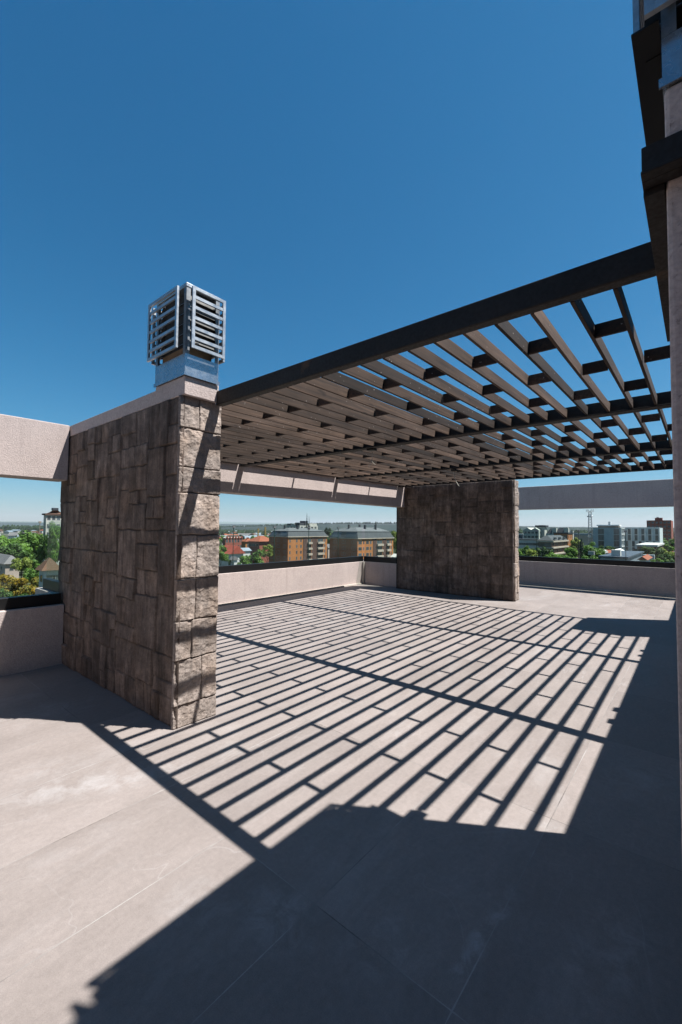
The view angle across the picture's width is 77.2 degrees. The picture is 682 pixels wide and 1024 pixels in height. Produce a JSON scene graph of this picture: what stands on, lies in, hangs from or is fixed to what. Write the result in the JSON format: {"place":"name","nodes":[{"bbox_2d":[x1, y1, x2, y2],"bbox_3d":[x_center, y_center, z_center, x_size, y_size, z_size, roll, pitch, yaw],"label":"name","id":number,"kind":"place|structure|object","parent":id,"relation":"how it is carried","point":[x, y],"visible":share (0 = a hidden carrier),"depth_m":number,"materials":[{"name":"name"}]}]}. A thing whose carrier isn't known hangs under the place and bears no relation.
{"place":"outdoors","nodes":[
{"label":"outdoors","id":0,"kind":"place"},
{"bbox_2d":[0,554,18,580],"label":"house","id":1,"kind":"structure","parent":0,"point":[5,564],"depth_m":150.80,"materials":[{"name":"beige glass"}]},
{"bbox_2d":[8,532,36,538],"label":"house","id":2,"kind":"structure","parent":0,"point":[12,535],"depth_m":564.30,"materials":[{"name":"white"}]},
{"bbox_2d":[35,587,55,593],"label":"parapet wall","id":3,"kind":"structure","parent":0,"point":[41,590],"depth_m":6.06,"materials":[{"name":"beige paint"}]},
{"bbox_2d":[43,578,58,591],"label":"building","id":4,"kind":"structure","parent":3,"relation":"on","point":[51,584],"depth_m":5.96,"materials":[{"name":"clear glass"}]},
{"bbox_2d":[0,522,278,526],"bbox_3d":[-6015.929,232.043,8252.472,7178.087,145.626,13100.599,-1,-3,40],"label":"hills","id":5,"kind":"structure","parent":0,"point":[31,524],"depth_m":8457.05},
{"bbox_2d":[241,548,251,555],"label":"house","id":6,"kind":"structure","parent":0,"point":[247,551],"depth_m":176.57,"materials":[{"name":"metal"}]},
{"bbox_2d":[247,536,268,563],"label":"building","id":7,"kind":"structure","parent":0,"point":[256,544],"depth_m":223.50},
{"bbox_2d":[0,533,590,590],"bbox_3d":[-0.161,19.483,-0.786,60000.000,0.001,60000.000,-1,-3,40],"label":"ground","id":8,"kind":"structure","parent":0,"point":[6,535],"depth_m":181.69,"materials":[{"name":"green plant"}]},
{"bbox_2d":[0,537,16,545],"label":"broadleaf tree","id":9,"kind":"object","parent":8,"relation":"on","point":[4,541],"visible":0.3,"depth_m":185.25,"materials":[{"name":"green plant"}]},
{"bbox_2d":[0,574,23,591],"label":"broadleaf tree","id":10,"kind":"object","parent":8,"relation":"on","point":[6,579],"visible":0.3,"depth_m":88.38,"materials":[{"name":"yellow plant"}]},
{"bbox_2d":[0,542,23,559],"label":"broadleaf tree","id":11,"kind":"object","parent":8,"relation":"on","point":[14,549],"visible":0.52,"depth_m":168.43,"materials":[{"name":"green plant"}]},
{"bbox_2d":[0,588,27,597],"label":"broadleaf tree","id":12,"kind":"object","parent":8,"relation":"on","point":[3,593],"visible":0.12,"depth_m":73.69,"materials":[{"name":"green plant"}]},
{"bbox_2d":[5,545,33,557],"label":"broadleaf tree","id":13,"kind":"object","parent":8,"relation":"on","point":[29,549],"visible":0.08,"depth_m":179.96,"materials":[{"name":"green plant"}]},
{"bbox_2d":[12,535,29,547],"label":"broadleaf tree","id":14,"kind":"object","parent":8,"relation":"on","point":[22,542],"visible":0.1,"depth_m":203.40,"materials":[{"name":"green plant"}]},
{"bbox_2d":[10,557,32,577],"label":"broadleaf tree","id":15,"kind":"object","parent":8,"relation":"on","point":[24,563],"visible":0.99,"depth_m":146.91,"materials":[{"name":"green plant"}]},
{"bbox_2d":[6,576,38,595],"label":"broadleaf tree","id":16,"kind":"object","parent":8,"relation":"on","point":[28,589],"visible":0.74,"depth_m":86.35,"materials":[{"name":"yellow plant"}]},
{"bbox_2d":[18,551,39,570],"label":"broadleaf tree","id":17,"kind":"object","parent":8,"relation":"on","point":[28,555],"visible":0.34,"depth_m":171.18,"materials":[{"name":"green plant"}]},
{"bbox_2d":[18,530,42,542],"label":"broadleaf tree","id":18,"kind":"object","parent":8,"relation":"on","point":[29,535],"visible":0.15,"depth_m":212.78,"materials":[{"name":"green plant"}]},
{"bbox_2d":[22,563,39,581],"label":"broadleaf tree","id":19,"kind":"object","parent":8,"relation":"on","point":[32,572],"visible":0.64,"depth_m":132.20,"materials":[{"name":"green plant"}]},
{"bbox_2d":[27,536,42,554],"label":"broadleaf tree","id":20,"kind":"object","parent":8,"relation":"on","point":[34,543],"visible":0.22,"depth_m":199.40,"materials":[{"name":"green plant"}]},
{"bbox_2d":[36,534,54,563],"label":"broadleaf tree","id":21,"kind":"object","parent":8,"relation":"on","point":[40,551],"visible":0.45,"depth_m":122.21,"materials":[{"name":"green plant"}]},
{"bbox_2d":[34,558,58,587],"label":"villa","id":22,"kind":"object","parent":8,"relation":"on","point":[48,568],"visible":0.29,"depth_m":78.72,"materials":[{"name":"brown tile"}]},
{"bbox_2d":[46,575,55,578],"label":"window","id":23,"kind":"structure","parent":22,"relation":"in","point":[47,576],"depth_m":78.63,"materials":[{"name":"grey glass"}]},
{"bbox_2d":[42,508,60,564],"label":"turret block","id":24,"kind":"structure","parent":8,"relation":"on","point":[54,515],"depth_m":157.89,"materials":[{"name":"white concrete"}]},
{"bbox_2d":[45,521,60,562],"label":"broadleaf tree","id":25,"kind":"object","parent":8,"relation":"on","point":[52,550],"visible":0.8,"depth_m":115.04,"materials":[{"name":"green plant"}]},
{"bbox_2d":[219,545,228,565],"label":"broadleaf tree","id":26,"kind":"object","parent":8,"relation":"on","point":[223,556],"visible":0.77,"depth_m":123.94,"materials":[{"name":"green plant"}]},
{"bbox_2d":[219,545,244,565],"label":"house","id":27,"kind":"structure","parent":8,"relation":"on","point":[237,551],"depth_m":161.41,"materials":[{"name":"red tile"}]},
{"bbox_2d":[222,535,242,547],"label":"brick school","id":28,"kind":"object","parent":8,"relation":"on","point":[228,539],"visible":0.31,"depth_m":244.51,"materials":[{"name":"red brick"}]},
{"bbox_2d":[229,556,238,564],"bbox_3d":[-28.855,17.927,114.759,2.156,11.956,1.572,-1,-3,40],"label":"shed","id":29,"kind":"structure","parent":8,"relation":"on","point":[233,559],"depth_m":114.49,"materials":[{"name":"white"}]},
{"bbox_2d":[241,537,249,547],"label":"school link","id":30,"kind":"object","parent":8,"relation":"on","point":[244,543],"visible":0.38,"depth_m":236.77,"materials":[{"name":"orange brick"}]},
{"bbox_2d":[239,549,263,563],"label":"broadleaf tree","id":31,"kind":"object","parent":8,"relation":"on","point":[248,559],"visible":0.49,"depth_m":145.59,"materials":[{"name":"green plant"}]},
{"bbox_2d":[262,544,272,561],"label":"broadleaf tree","id":32,"kind":"object","parent":8,"relation":"on","point":[268,553],"visible":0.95,"depth_m":161.12,"materials":[{"name":"green plant"}]},
{"bbox_2d":[268,525,328,561],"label":"apartment block","id":33,"kind":"structure","parent":8,"relation":"on","point":[291,544],"depth_m":204.69,"materials":[{"name":"orange brick"}]},
{"bbox_2d":[286,521,317,529],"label":"hotel","id":34,"kind":"structure","parent":8,"relation":"on","point":[301,524],"depth_m":344.95,"materials":[{"name":"white concrete"}]},
{"bbox_2d":[324,527,330,534],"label":"broadleaf tree","id":35,"kind":"object","parent":8,"relation":"on","point":[327,531],"visible":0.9,"depth_m":298.65,"materials":[{"name":"green plant"}]},
{"bbox_2d":[0,521,673,545],"bbox_3d":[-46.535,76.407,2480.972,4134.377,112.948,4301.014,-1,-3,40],"label":"distant forest","id":36,"kind":"object","parent":8,"relation":"on","point":[22,528],"visible":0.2,"depth_m":1424.04,"materials":[{"name":"green plant"}]},
{"bbox_2d":[518,539,538,553],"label":"building","id":37,"kind":"structure","parent":8,"relation":"on","point":[530,543],"depth_m":211.66,"materials":[{"name":"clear glass"}]},
{"bbox_2d":[525,549,537,556],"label":"broadleaf tree","id":38,"kind":"object","parent":8,"relation":"on","point":[529,552],"visible":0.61,"depth_m":134.50,"materials":[{"name":"green plant"}]},
{"bbox_2d":[523,528,540,538],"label":"residential block","id":39,"kind":"structure","parent":8,"relation":"on","point":[529,533],"depth_m":302.58,"materials":[{"name":"white concrete"}]},
{"bbox_2d":[531,548,541,555],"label":"broadleaf tree","id":40,"kind":"object","parent":8,"relation":"on","point":[538,551],"visible":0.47,"depth_m":153.29,"materials":[{"name":"green plant"}]},
{"bbox_2d":[540,546,553,556],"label":"broadleaf tree","id":41,"kind":"object","parent":8,"relation":"on","point":[545,551],"visible":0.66,"depth_m":143.27,"materials":[{"name":"green plant"}]},
{"bbox_2d":[548,552,561,557],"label":"broadleaf tree","id":42,"kind":"object","parent":8,"relation":"on","point":[552,554],"visible":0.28,"depth_m":115.04,"materials":[{"name":"green plant"}]},
{"bbox_2d":[546,528,570,534],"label":"dark roof block","id":43,"kind":"structure","parent":8,"relation":"on","point":[550,531],"depth_m":278.53,"materials":[{"name":"grey glass"}]},
{"bbox_2d":[564,547,577,557],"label":"broadleaf tree","id":44,"kind":"object","parent":8,"relation":"on","point":[568,551],"visible":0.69,"depth_m":144.00,"materials":[{"name":"green plant"}]},
{"bbox_2d":[569,537,583,556],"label":"broadleaf tree","id":45,"kind":"object","parent":8,"relation":"on","point":[574,542],"visible":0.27,"depth_m":179.72,"materials":[{"name":"green plant"}]},
{"bbox_2d":[576,539,583,557],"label":"conifer tree","id":46,"kind":"object","parent":8,"relation":"on","point":[581,547],"visible":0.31,"depth_m":151.88,"materials":[{"name":"green plant"}]},
{"bbox_2d":[586,509,593,555],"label":"lattice mast","id":47,"kind":"object","parent":8,"relation":"on","point":[590,516],"visible":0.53,"depth_m":224.39,"materials":[{"name":"grey metal"}]},
{"bbox_2d":[581,545,605,558],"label":"broadleaf tree","id":48,"kind":"object","parent":8,"relation":"on","point":[598,552],"visible":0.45,"depth_m":139.86,"materials":[{"name":"green plant"}]},
{"bbox_2d":[598,546,609,549],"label":"broadleaf tree","id":49,"kind":"object","parent":8,"relation":"on","point":[606,547],"visible":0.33,"depth_m":168.89,"materials":[{"name":"green plant"}]},
{"bbox_2d":[588,550,643,560],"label":"flat roof shop","id":50,"kind":"structure","parent":8,"relation":"on","point":[623,555],"depth_m":113.61,"materials":[{"name":"metal"}]},
{"bbox_2d":[622,527,662,550],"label":"office wing","id":51,"kind":"structure","parent":8,"relation":"on","point":[636,535],"depth_m":214.84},
{"bbox_2d":[633,542,663,558],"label":"shed","id":52,"kind":"structure","parent":8,"relation":"on","point":[652,545],"depth_m":168.46,"materials":[{"name":"white metal"}]},
{"bbox_2d":[650,558,664,561],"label":"broadleaf tree","id":53,"kind":"object","parent":8,"relation":"on","point":[657,560],"visible":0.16,"depth_m":111.48,"materials":[{"name":"green plant"}]},
{"bbox_2d":[656,553,672,559],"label":"broadleaf tree","id":54,"kind":"object","parent":8,"relation":"on","point":[664,556],"visible":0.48,"depth_m":134.23,"materials":[{"name":"green plant"}]},
{"bbox_2d":[663,538,674,551],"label":"broadleaf tree","id":55,"kind":"object","parent":8,"relation":"on","point":[671,547],"visible":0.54,"depth_m":259.03,"materials":[{"name":"green plant"}]},
{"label":"building base","id":56,"kind":"structure","parent":8,"relation":"on","visible":0},
{"bbox_2d":[519,560,675,596],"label":"parapet wall","id":57,"kind":"structure","parent":56,"relation":"on","point":[654,581],"depth_m":10.79,"materials":[{"name":"beige paint"}]},
{"bbox_2d":[519,530,674,567],"bbox_3d":[5.963,0.885,11.475,6.800,0.945,0.090,-1,-3,40],"label":"glass balustrade","id":58,"kind":"object","parent":57,"relation":"on","point":[578,560],"visible":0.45,"depth_m":10.91,"materials":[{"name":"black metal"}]},
{"bbox_3d":[5.480,0.531,5.338,0.257,2.500,9.830,-1,-3,40],"label":"side wall","id":59,"kind":"object","parent":56,"relation":"on","visible":0},
{"bbox_2d":[518,479,673,509],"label":"overhead beam","id":60,"kind":"structure","parent":59,"relation":"attached to","point":[644,493],"depth_m":10.88,"materials":[{"name":"beige paint"}]},
{"bbox_2d":[221,523,396,531],"bbox_3d":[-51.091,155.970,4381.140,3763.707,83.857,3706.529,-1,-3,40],"label":"hills","id":61,"kind":"structure","parent":0,"point":[390,527],"depth_m":3581.47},
{"bbox_2d":[0,0,673,527],"label":"sky","id":62,"kind":"structure","parent":0,"point":[338,174],"materials":[{"name":"blue"}]},
{"bbox_2d":[0,584,681,1023],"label":"terrace floor","id":63,"kind":"structure","parent":0,"point":[368,804],"depth_m":2.17,"materials":[{"name":"ceramic"}]},
{"bbox_2d":[0,604,63,676],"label":"parapet wall","id":64,"kind":"structure","parent":63,"relation":"on","point":[31,638],"depth_m":4.47,"materials":[{"name":"beige paint"}]},
{"bbox_2d":[0,592,60,610],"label":"glass balustrade","id":65,"kind":"object","parent":64,"relation":"on","point":[18,602],"visible":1,"depth_m":4.54,"materials":[{"name":"black glass"}]},
{"bbox_2d":[58,376,221,729],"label":"stone wall","id":66,"kind":"structure","parent":63,"relation":"on","point":[138,556],"depth_m":3.52,"materials":[{"name":"brown stone"}]},
{"bbox_2d":[0,414,69,481],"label":"overhead beam","id":67,"kind":"structure","parent":66,"relation":"attached to","point":[31,449],"depth_m":4.54,"materials":[{"name":"beige paint"}]},
{"bbox_2d":[147,282,225,387],"bbox_3d":[-1.270,-1.394,3.526,0.581,0.721,0.411,-1,-3,40],"label":"chimney vent","id":68,"kind":"object","parent":66,"relation":"on","point":[186,329],"visible":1,"depth_m":3.40,"materials":[{"name":"silver metal"}]},
{"bbox_2d":[217,561,362,605],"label":"parapet wall","id":69,"kind":"structure","parent":63,"relation":"on","point":[239,587],"depth_m":9.59,"materials":[{"name":"beige paint"}]},
{"bbox_2d":[218,526,362,573],"bbox_3d":[-1.781,0.735,9.155,0.090,1.020,7.400,-1,-3,40],"label":"glass balustrade","id":70,"kind":"object","parent":69,"relation":"on","point":[232,568],"visible":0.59,"depth_m":9.65,"materials":[{"name":"clear glass"}]},
{"bbox_2d":[362,562,364,583],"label":"corner trim","id":71,"kind":"structure","parent":69,"relation":"attached to","point":[363,572],"depth_m":11.82,"materials":[{"name":"metal"}]},
{"bbox_2d":[363,561,395,586],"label":"parapet wall","id":72,"kind":"structure","parent":63,"relation":"on","point":[380,573],"depth_m":11.50,"materials":[{"name":"beige paint"}]},
{"bbox_2d":[364,556,395,562],"bbox_3d":[1.131,0.858,11.598,1.210,1.020,0.090,-1,-3,40],"label":"glass balustrade","id":73,"kind":"object","parent":72,"relation":"on","point":[379,559],"visible":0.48,"depth_m":11.57,"materials":[{"name":"black glass"}]},
{"bbox_2d":[396,480,518,601],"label":"stone wall","id":74,"kind":"structure","parent":63,"relation":"on","point":[456,539],"depth_m":9.85,"materials":[{"name":"brown stone"}]},
{"bbox_2d":[220,462,403,507],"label":"overhead beam","id":75,"kind":"structure","parent":74,"relation":"attached to","point":[236,479],"depth_m":8.09,"materials":[{"name":"beige paint"}]},
{"bbox_2d":[216,242,672,486],"bbox_3d":[1.591,-0.764,5.888,6.355,0.275,7.610,-1,-2,40],"label":"pergola","id":76,"kind":"object","parent":75,"relation":"attached to","point":[313,416],"visible":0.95,"depth_m":3.62,"materials":[{"name":"brown paint"}]},
{"bbox_2d":[641,82,681,843],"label":"plaster column","id":77,"kind":"structure","parent":63,"relation":"on","point":[661,172],"depth_m":1.20,"materials":[{"name":"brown paint"}]},
{"bbox_2d":[631,0,681,145],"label":"chimney vent","id":78,"kind":"object","parent":77,"relation":"on","point":[656,37],"visible":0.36,"depth_m":1.28,"materials":[{"name":"brown"}]},
{"bbox_2d":[328,525,393,560],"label":"apartment block","id":79,"kind":"structure","parent":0,"point":[349,541],"depth_m":196.97,"materials":[{"name":"orange brick"}]},
{"bbox_2d":[391,530,395,553],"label":"broadleaf tree","id":80,"kind":"object","parent":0,"point":[393,533],"visible":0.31,"depth_m":230.27,"materials":[{"name":"green plant"}]},
{"bbox_2d":[518,546,528,555],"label":"broadleaf tree","id":81,"kind":"object","parent":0,"point":[523,551],"visible":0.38,"depth_m":136.91,"materials":[{"name":"green plant"}]},
{"bbox_2d":[535,525,548,537],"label":"stair tower","id":82,"kind":"structure","parent":0,"point":[543,528],"depth_m":303.00,"materials":[{"name":"white concrete"}]},
{"bbox_2d":[537,535,568,556],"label":"balcony block","id":83,"kind":"structure","parent":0,"point":[556,544],"depth_m":196.13,"materials":[{"name":"stone"}]},
{"bbox_2d":[553,531,573,547],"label":"brick block","id":84,"kind":"structure","parent":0,"point":[569,536],"depth_m":236.33,"materials":[{"name":"orange brick"}]},
{"bbox_2d":[574,533,592,555],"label":"warehouse","id":85,"kind":"structure","parent":0,"point":[583,537],"depth_m":347.78,"materials":[{"name":"metal"}]},
{"bbox_2d":[519,526,673,530],"bbox_3d":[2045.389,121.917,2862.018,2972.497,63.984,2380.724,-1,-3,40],"label":"hills","id":86,"kind":"structure","parent":0,"point":[570,528],"depth_m":3039.85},
{"bbox_2d":[593,522,624,549],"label":"office block","id":87,"kind":"structure","parent":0,"point":[609,534],"depth_m":212.90,"materials":[{"name":"glass"}]},
{"bbox_2d":[598,529,603,533],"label":"window","id":88,"kind":"structure","parent":87,"relation":"in","point":[600,531],"depth_m":214.30,"materials":[{"name":"blue glass"}]},
{"bbox_2d":[598,535,603,539],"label":"window","id":89,"kind":"structure","parent":87,"relation":"in","point":[600,537],"depth_m":214.20,"materials":[{"name":"blue glass"}]},
{"bbox_2d":[598,541,603,545],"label":"window","id":90,"kind":"structure","parent":87,"relation":"in","point":[600,543],"depth_m":214.09,"materials":[{"name":"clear glass"}]},
{"bbox_2d":[614,541,619,546],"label":"window","id":91,"kind":"structure","parent":87,"relation":"in","point":[616,543],"depth_m":209.85,"materials":[{"name":"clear glass"}]},
{"bbox_2d":[637,554,652,561],"bbox_3d":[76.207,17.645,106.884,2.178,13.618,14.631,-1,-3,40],"label":"house","id":92,"kind":"structure","parent":0,"point":[647,557],"depth_m":102.96,"materials":[{"name":"orange tile"}]},
{"bbox_2d":[640,546,651,554],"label":"broadleaf tree","id":93,"kind":"object","parent":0,"point":[643,548],"visible":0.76,"depth_m":161.66,"materials":[{"name":"green plant"}]},
{"bbox_2d":[647,547,664,555],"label":"broadleaf tree","id":94,"kind":"object","parent":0,"point":[660,550],"visible":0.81,"depth_m":159.73,"materials":[{"name":"green plant"}]},
{"bbox_2d":[647,517,673,551],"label":"brick tower","id":95,"kind":"structure","parent":0,"point":[666,526],"depth_m":335.26,"materials":[{"name":"red brick"}]},
{"bbox_2d":[661,547,674,554],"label":"broadleaf tree","id":96,"kind":"object","parent":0,"point":[666,551],"visible":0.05,"depth_m":180.31,"materials":[{"name":"green plant"}]}
]}

